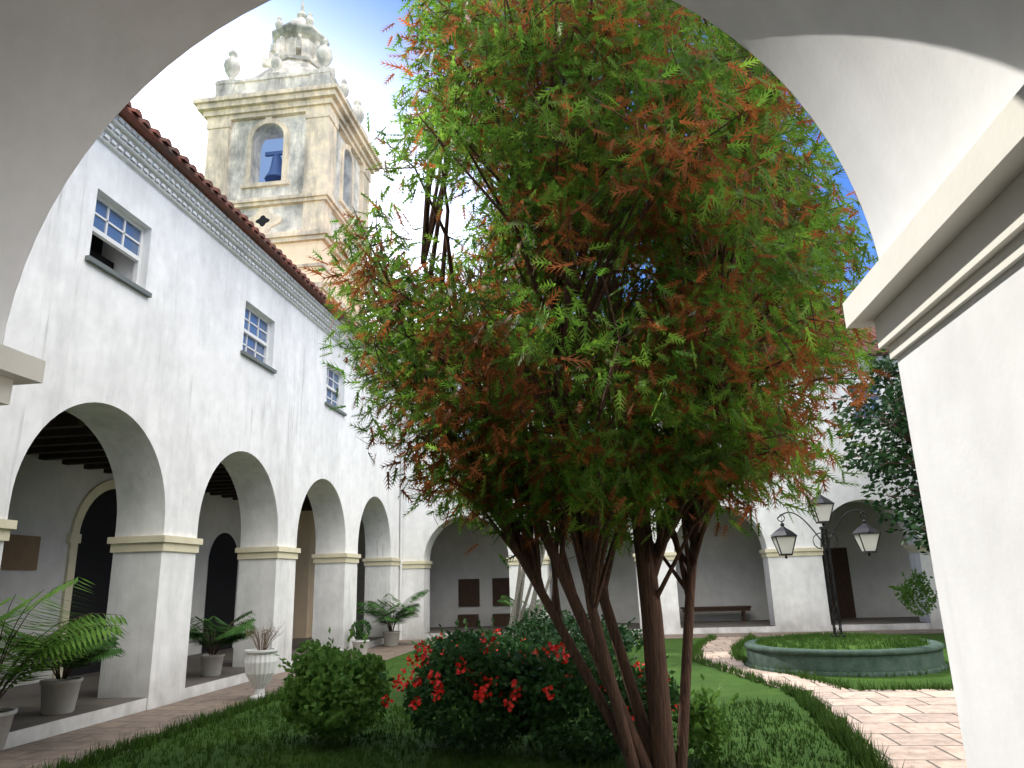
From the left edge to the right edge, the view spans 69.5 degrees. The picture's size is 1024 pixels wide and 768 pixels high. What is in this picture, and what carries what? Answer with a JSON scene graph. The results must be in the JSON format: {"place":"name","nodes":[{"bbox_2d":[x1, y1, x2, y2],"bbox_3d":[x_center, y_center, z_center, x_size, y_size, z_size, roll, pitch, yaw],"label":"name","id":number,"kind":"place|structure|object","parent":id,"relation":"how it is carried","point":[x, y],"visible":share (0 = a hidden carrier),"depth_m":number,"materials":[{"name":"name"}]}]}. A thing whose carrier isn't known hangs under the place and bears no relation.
{"place":"outdoors","nodes":[
{"label":"outdoors","id":0,"kind":"place"},
{"bbox_2d":[0,707,17,750],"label":"palm pot","id":1,"kind":"object","parent":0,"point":[6,718],"visible":0.98,"depth_m":8.60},
{"bbox_2d":[0,576,129,712],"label":"fern","id":2,"kind":"object","parent":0,"point":[66,646],"depth_m":8.84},
{"bbox_2d":[1,638,383,750],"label":"plinth","id":3,"kind":"structure","parent":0,"point":[40,731],"depth_m":10.25,"materials":[{"name":"white paint"}]},
{"bbox_2d":[0,629,382,731],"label":"gallery floor","id":4,"kind":"structure","parent":3,"relation":"on","point":[25,700],"depth_m":12.00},
{"bbox_2d":[39,677,83,714],"bbox_3d":[-6.207,4.283,10.120,0.527,0.439,0.527,-4,-15,7],"label":"plant pot","id":5,"kind":"object","parent":4,"relation":"on","point":[58,697],"visible":0.97,"depth_m":9.95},
{"bbox_2d":[1,623,126,680],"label":"palm","id":6,"kind":"object","parent":5,"relation":"in","point":[109,652],"depth_m":10.14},
{"bbox_2d":[200,653,224,676],"bbox_3d":[-5.708,5.348,14.027,0.440,0.383,0.440,-4,-15,7],"label":"plant pot","id":7,"kind":"object","parent":4,"relation":"on","point":[211,665],"visible":0.95,"depth_m":13.88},
{"bbox_2d":[25,411,361,518],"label":"ceiling","id":8,"kind":"structure","parent":0,"point":[67,438],"depth_m":13.40,"materials":[{"name":"brown wood"}]},
{"bbox_2d":[189,610,257,654],"bbox_3d":[-5.722,4.822,14.240,1.904,0.806,1.734,-4,-15,7],"label":"palm","id":9,"kind":"object","parent":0,"point":[237,633],"depth_m":13.99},
{"bbox_2d":[356,589,428,631],"bbox_3d":[-3.637,6.837,22.208,2.282,1.240,2.637,-4,-15,7],"label":"potted fern","id":10,"kind":"object","parent":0,"point":[411,610],"depth_m":22.00,"materials":[{"name":"green plant"}]},
{"bbox_2d":[18,632,953,767],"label":"ground","id":11,"kind":"structure","parent":0,"point":[732,685],"depth_m":8.66,"materials":[{"name":"green plant"}]},
{"bbox_2d":[0,454,240,688],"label":"back wall","id":12,"kind":"structure","parent":11,"relation":"on","point":[47,496],"depth_m":14.29,"materials":[{"name":"paint"}]},
{"bbox_2d":[0,534,40,569],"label":"plaque","id":13,"kind":"object","parent":12,"relation":"attached to","point":[20,552],"visible":0.82,"depth_m":13.47,"materials":[{"name":"brown wood"}]},
{"bbox_2d":[52,480,115,677],"bbox_3d":[-8.601,4.044,15.791,0.100,3.980,2.760,-4,-15,7],"label":"door frame","id":14,"kind":"object","parent":12,"relation":"attached to","point":[73,537],"visible":0.44,"depth_m":14.75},
{"bbox_2d":[62,489,237,676],"bbox_3d":[-7.905,5.526,20.990,0.001,3.780,13.100,-4,-15,7],"label":"dark door","id":15,"kind":"structure","parent":12,"relation":"attached to","point":[94,558],"depth_m":15.72,"materials":[{"name":"black wood"}]},
{"bbox_2d":[0,138,400,709],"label":"arcade wall","id":16,"kind":"structure","parent":11,"relation":"on","point":[169,395],"depth_m":12.65,"materials":[{"name":"white paint"}]},
{"bbox_2d":[89,234,113,268],"bbox_3d":[-6.711,-2.140,11.454,0.310,1.220,1.420,-4,-15,7],"label":"dark window","id":17,"kind":"structure","parent":16,"relation":"attached to","point":[96,246],"depth_m":11.96,"materials":[{"name":"black glass"}]},
{"bbox_2d":[85,255,151,297],"bbox_3d":[-6.001,-1.610,11.215,0.170,0.072,1.480,-4,-15,7],"label":"window sill","id":18,"kind":"structure","parent":16,"relation":"attached to","point":[116,275],"depth_m":11.11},
{"bbox_2d":[92,194,144,284],"bbox_3d":[-6.169,-2.174,11.387,0.085,1.120,1.320,-4,-15,7],"label":"window frame","id":19,"kind":"object","parent":16,"relation":"attached to","point":[121,248],"visible":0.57,"depth_m":11.62,"materials":[{"name":"white wood"}]},
{"bbox_2d":[93,200,139,254],"bbox_3d":[-6.173,-2.415,11.452,0.006,0.500,1.200,-4,-15,7],"label":"window glass","id":20,"kind":"object","parent":19,"relation":"in","point":[116,220],"visible":0.64,"depth_m":11.49,"materials":[{"name":"blue glass"}]},
{"bbox_2d":[0,519,400,565],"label":"pillar capitals","id":21,"kind":"object","parent":16,"relation":"attached to","point":[154,543],"visible":0.93,"depth_m":12.65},
{"bbox_2d":[98,115,405,389],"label":"cornice","id":22,"kind":"structure","parent":16,"relation":"on","point":[130,145],"depth_m":13.64,"materials":[{"name":"paint"}]},
{"bbox_2d":[243,305,269,363],"bbox_3d":[-5.556,-1.014,15.765,0.085,1.120,1.360,-4,-15,7],"label":"window frame","id":23,"kind":"object","parent":16,"relation":"attached to","point":[247,333],"visible":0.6,"depth_m":15.97,"materials":[{"name":"white wood"}]},
{"bbox_2d":[243,308,266,361],"bbox_3d":[-5.569,-1.014,15.767,0.036,1.000,1.240,-4,-15,7],"label":"window glass","id":24,"kind":"object","parent":23,"relation":"in","point":[261,334],"visible":0.54,"depth_m":15.90,"materials":[{"name":"blue glass"}]},
{"bbox_2d":[118,101,397,371],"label":"roof","id":25,"kind":"structure","parent":16,"relation":"on","point":[130,115],"depth_m":13.43,"materials":[{"name":"tile"}]},
{"bbox_2d":[240,350,276,373],"bbox_3d":[-5.388,-0.450,15.592,0.170,0.072,1.520,-4,-15,7],"label":"window sill","id":26,"kind":"structure","parent":16,"relation":"attached to","point":[257,361],"depth_m":15.48,"materials":[{"name":"grey stone"}]},
{"bbox_2d":[326,366,339,406],"bbox_3d":[-4.957,0.120,20.047,0.085,1.120,1.300,-4,-15,7],"label":"window frame","id":27,"kind":"object","parent":16,"relation":"attached to","point":[331,389],"visible":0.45,"depth_m":20.27,"materials":[{"name":"white wood"}]},
{"bbox_2d":[327,369,337,406],"bbox_3d":[-4.969,0.121,20.049,0.036,1.000,1.180,-4,-15,7],"label":"window glass","id":28,"kind":"object","parent":27,"relation":"in","point":[330,382],"visible":0.39,"depth_m":20.25,"materials":[{"name":"blue glass"}]},
{"bbox_2d":[325,402,346,415],"bbox_3d":[-4.789,0.684,19.874,0.170,0.072,1.460,-4,-15,7],"label":"window sill","id":29,"kind":"structure","parent":16,"relation":"attached to","point":[328,404],"depth_m":19.85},
{"bbox_2d":[399,417,403,639],"bbox_3d":[-3.796,4.419,25.333,0.083,8.300,0.083,2,-16,-15],"label":"drain pipe","id":30,"kind":"object","parent":16,"relation":"attached to","point":[401,538],"visible":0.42,"depth_m":25.06,"materials":[{"name":"white metal"}]},
{"bbox_2d":[0,643,432,767],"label":"walk","id":31,"kind":"structure","parent":11,"relation":"on","point":[70,744],"depth_m":9.95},
{"bbox_2d":[244,623,284,699],"bbox_3d":[-4.139,4.568,12.252,0.655,1.238,0.607,-4,-15,7],"label":"urn","id":32,"kind":"object","parent":31,"relation":"on","point":[260,667],"depth_m":12.08,"materials":[{"name":"white ceramic"}]},
{"bbox_2d":[349,619,371,654],"bbox_3d":[-4.026,6.723,19.614,0.633,0.895,0.645,-4,-15,7],"label":"potted bush","id":33,"kind":"object","parent":31,"relation":"on","point":[367,626],"depth_m":19.50,"materials":[{"name":"green plant"}]},
{"bbox_2d":[382,631,400,645],"bbox_3d":[-3.614,7.624,22.079,0.547,0.413,0.547,-4,-15,7],"label":"pot","id":34,"kind":"object","parent":31,"relation":"on","point":[391,638],"visible":0.98,"depth_m":21.89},
{"bbox_2d":[193,67,382,637],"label":"tower","id":35,"kind":"structure","parent":11,"relation":"on","point":[329,157],"depth_m":28.82,"materials":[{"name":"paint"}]},
{"bbox_2d":[259,138,283,181],"bbox_3d":[-8.824,-8.780,30.405,3.571,4.300,1.106,3,-16,-16],"label":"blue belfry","id":36,"kind":"object","parent":35,"relation":"attached to","point":[269,145],"depth_m":30.50,"materials":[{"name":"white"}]},
{"bbox_2d":[264,150,282,181],"bbox_3d":[-9.460,-8.761,29.638,0.858,1.300,0.880,7,-17,-30],"label":"bell","id":37,"kind":"object","parent":35,"relation":"hanging from","point":[274,172],"visible":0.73,"depth_m":29.54,"materials":[{"name":"blue metal"}]},
{"bbox_2d":[223,1,363,123],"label":"tower dome","id":38,"kind":"structure","parent":35,"relation":"on","point":[300,43],"depth_m":31.71,"materials":[{"name":"beige stone"}]},
{"bbox_2d":[273,626,392,740],"bbox_3d":[-2.002,3.460,8.535,1.662,1.277,1.344,-14,-20,39],"label":"green shrub","id":39,"kind":"object","parent":11,"relation":"on","point":[318,687],"visible":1,"depth_m":8.28,"materials":[{"name":"green plant"}]},
{"bbox_2d":[406,618,540,680],"bbox_3d":[-0.574,4.396,11.978,2.309,1.197,2.685,-4,-15,7],"label":"shrub","id":40,"kind":"object","parent":11,"relation":"on","point":[502,640],"depth_m":11.79,"materials":[{"name":"plant"}]},
{"bbox_2d":[377,622,575,750],"bbox_3d":[-0.339,3.280,8.065,2.209,1.291,1.911,-4,-15,7],"label":"shrub","id":41,"kind":"object","parent":11,"relation":"on","point":[493,663],"depth_m":7.62,"materials":[{"name":"green plant"}]},
{"bbox_2d":[0,0,1023,767],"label":"wall","id":42,"kind":"structure","parent":11,"relation":"on","point":[904,102],"depth_m":1.72,"materials":[{"name":"paint"}]},
{"bbox_2d":[0,85,1023,405],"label":"imposts","id":43,"kind":"object","parent":42,"relation":"attached to","point":[956,245],"visible":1,"depth_m":1.50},
{"bbox_2d":[500,607,642,667],"bbox_3d":[1.252,5.265,15.342,3.085,1.276,4.729,-4,-15,7],"label":"shrub","id":44,"kind":"object","parent":11,"relation":"on","point":[532,627],"visible":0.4,"depth_m":14.56,"materials":[{"name":"green plant"}]},
{"bbox_2d":[498,632,679,762],"bbox_3d":[0.764,3.149,7.464,1.893,1.262,1.702,-4,-15,7],"label":"shrub","id":45,"kind":"object","parent":11,"relation":"on","point":[544,711],"depth_m":7.19,"materials":[{"name":"green plant"}]},
{"bbox_2d":[300,0,890,767],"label":"tree","id":46,"kind":"object","parent":11,"relation":"on","point":[810,248],"depth_m":6.01,"materials":[{"name":"green plant"}]},
{"bbox_2d":[356,502,917,628],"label":"back wall","id":47,"kind":"structure","parent":11,"relation":"on","point":[730,570],"depth_m":26.99,"materials":[{"name":"paint"}]},
{"bbox_2d":[399,368,942,639],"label":"arcade wall","id":48,"kind":"structure","parent":11,"relation":"on","point":[797,598],"depth_m":23.68,"materials":[{"name":"white paint"}]},
{"bbox_2d":[414,355,897,394],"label":"cornice","id":49,"kind":"structure","parent":48,"relation":"on","point":[877,359],"depth_m":24.44,"materials":[{"name":"paint"}]},
{"bbox_3d":[20.896,-5.772,12.672,6.064,2.700,34.950,-4,-15,7],"label":"roof","id":50,"kind":"object","parent":49,"relation":"on","visible":0},
{"bbox_2d":[385,306,888,381],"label":"roof","id":51,"kind":"structure","parent":50,"relation":"on","point":[873,332],"depth_m":25.54,"materials":[{"name":"tile"}]},
{"bbox_2d":[399,544,927,568],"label":"pillar capitals","id":52,"kind":"object","parent":48,"relation":"attached to","point":[672,555],"visible":0.56,"depth_m":23.77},
{"bbox_2d":[851,384,881,418],"bbox_3d":[11.707,0.611,24.420,0.950,1.200,0.085,-4,-15,7],"label":"window frame","id":53,"kind":"object","parent":48,"relation":"attached to","point":[878,400],"visible":0.11,"depth_m":24.37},
{"bbox_2d":[398,629,943,643],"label":"walk","id":54,"kind":"structure","parent":11,"relation":"on","point":[911,631],"depth_m":22.20,"materials":[{"name":"beige stone"}]},
{"bbox_2d":[671,674,738,766],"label":"shrub","id":55,"kind":"object","parent":11,"relation":"on","point":[709,732],"visible":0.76,"depth_m":7.01,"materials":[{"name":"green plant"}]},
{"bbox_2d":[771,490,880,637],"bbox_3d":[6.337,3.622,14.752,2.151,3.010,0.551,-4,-15,7],"label":"lamp post","id":56,"kind":"object","parent":11,"relation":"on","point":[863,528],"visible":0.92,"depth_m":14.82,"materials":[{"name":"black metal"}]},
{"bbox_2d":[772,504,878,553],"bbox_3d":[6.317,2.933,14.937,1.980,0.944,0.380,-4,-15,7],"label":"lamp glass","id":57,"kind":"object","parent":56,"relation":"attached to","point":[823,511],"visible":0.92,"depth_m":14.82,"materials":[{"name":"white glass"}]},
{"bbox_2d":[744,637,948,676],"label":"planter wall","id":58,"kind":"structure","parent":11,"relation":"on","point":[877,662],"depth_m":12.83,"materials":[{"name":"green stone"}]},
{"bbox_2d":[827,339,929,554],"bbox_3d":[12.003,1.845,19.290,6.599,9.242,7.043,-4,-15,7],"label":"tree","id":59,"kind":"object","parent":11,"relation":"on","point":[886,399],"depth_m":19.74,"materials":[{"name":"green plant"}]},
{"bbox_2d":[811,689,966,767],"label":"pavement","id":60,"kind":"structure","parent":11,"relation":"on","point":[920,728],"depth_m":8.69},
{"bbox_2d":[888,568,937,615],"bbox_3d":[11.272,5.811,20.611,1.411,1.299,1.168,-4,-15,7],"label":"shrub","id":61,"kind":"object","parent":11,"relation":"on","point":[907,591],"visible":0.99,"depth_m":20.42,"materials":[{"name":"green plant"}]},
{"bbox_2d":[131,0,877,328],"label":"sky","id":62,"kind":"structure","parent":0,"point":[353,29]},
{"bbox_2d":[497,595,545,617],"bbox_3d":[0.530,7.216,23.649,1.988,0.916,1.873,-4,-15,7],"label":"palm","id":63,"kind":"object","parent":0,"point":[505,601],"depth_m":23.46,"materials":[{"name":"green plant"}]},
{"bbox_2d":[508,437,580,637],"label":"buttress","id":64,"kind":"structure","parent":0,"point":[516,612],"depth_m":18.84,"materials":[{"name":"white paint"}]},
{"bbox_2d":[424,623,931,638],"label":"floor","id":65,"kind":"structure","parent":0,"point":[851,627],"depth_m":22.92,"materials":[{"name":"white paint"}]},
{"bbox_2d":[427,616,927,632],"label":"floor","id":66,"kind":"structure","parent":65,"relation":"on","point":[844,621],"depth_m":24.73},
{"bbox_2d":[458,547,855,626],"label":"door","id":67,"kind":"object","parent":66,"relation":"on","point":[469,592],"visible":0.44,"depth_m":26.95,"materials":[{"name":"brown wood"}]},
{"bbox_2d":[680,606,750,621],"bbox_3d":[7.202,8.127,26.027,2.400,0.520,0.420,-4,-15,7],"label":"bench","id":68,"kind":"object","parent":66,"relation":"on","point":[742,609],"visible":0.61,"depth_m":25.88,"materials":[{"name":"brown wood"}]},
{"bbox_2d":[695,637,853,689],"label":"path","id":69,"kind":"structure","parent":0,"point":[717,648],"depth_m":14.59,"materials":[{"name":"beige stone"}]},
{"bbox_2d":[754,631,929,649],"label":"planter grass","id":70,"kind":"structure","parent":0,"point":[851,641],"depth_m":13.78,"materials":[{"name":"green plant"}]},
{"bbox_2d":[852,386,879,418],"bbox_3d":[11.709,0.614,24.432,0.830,1.080,0.036,-4,-15,7],"label":"window glass","id":71,"kind":"object","parent":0,"point":[872,406],"visible":0.21,"depth_m":24.41,"materials":[{"name":"blue glass"}]}
]}

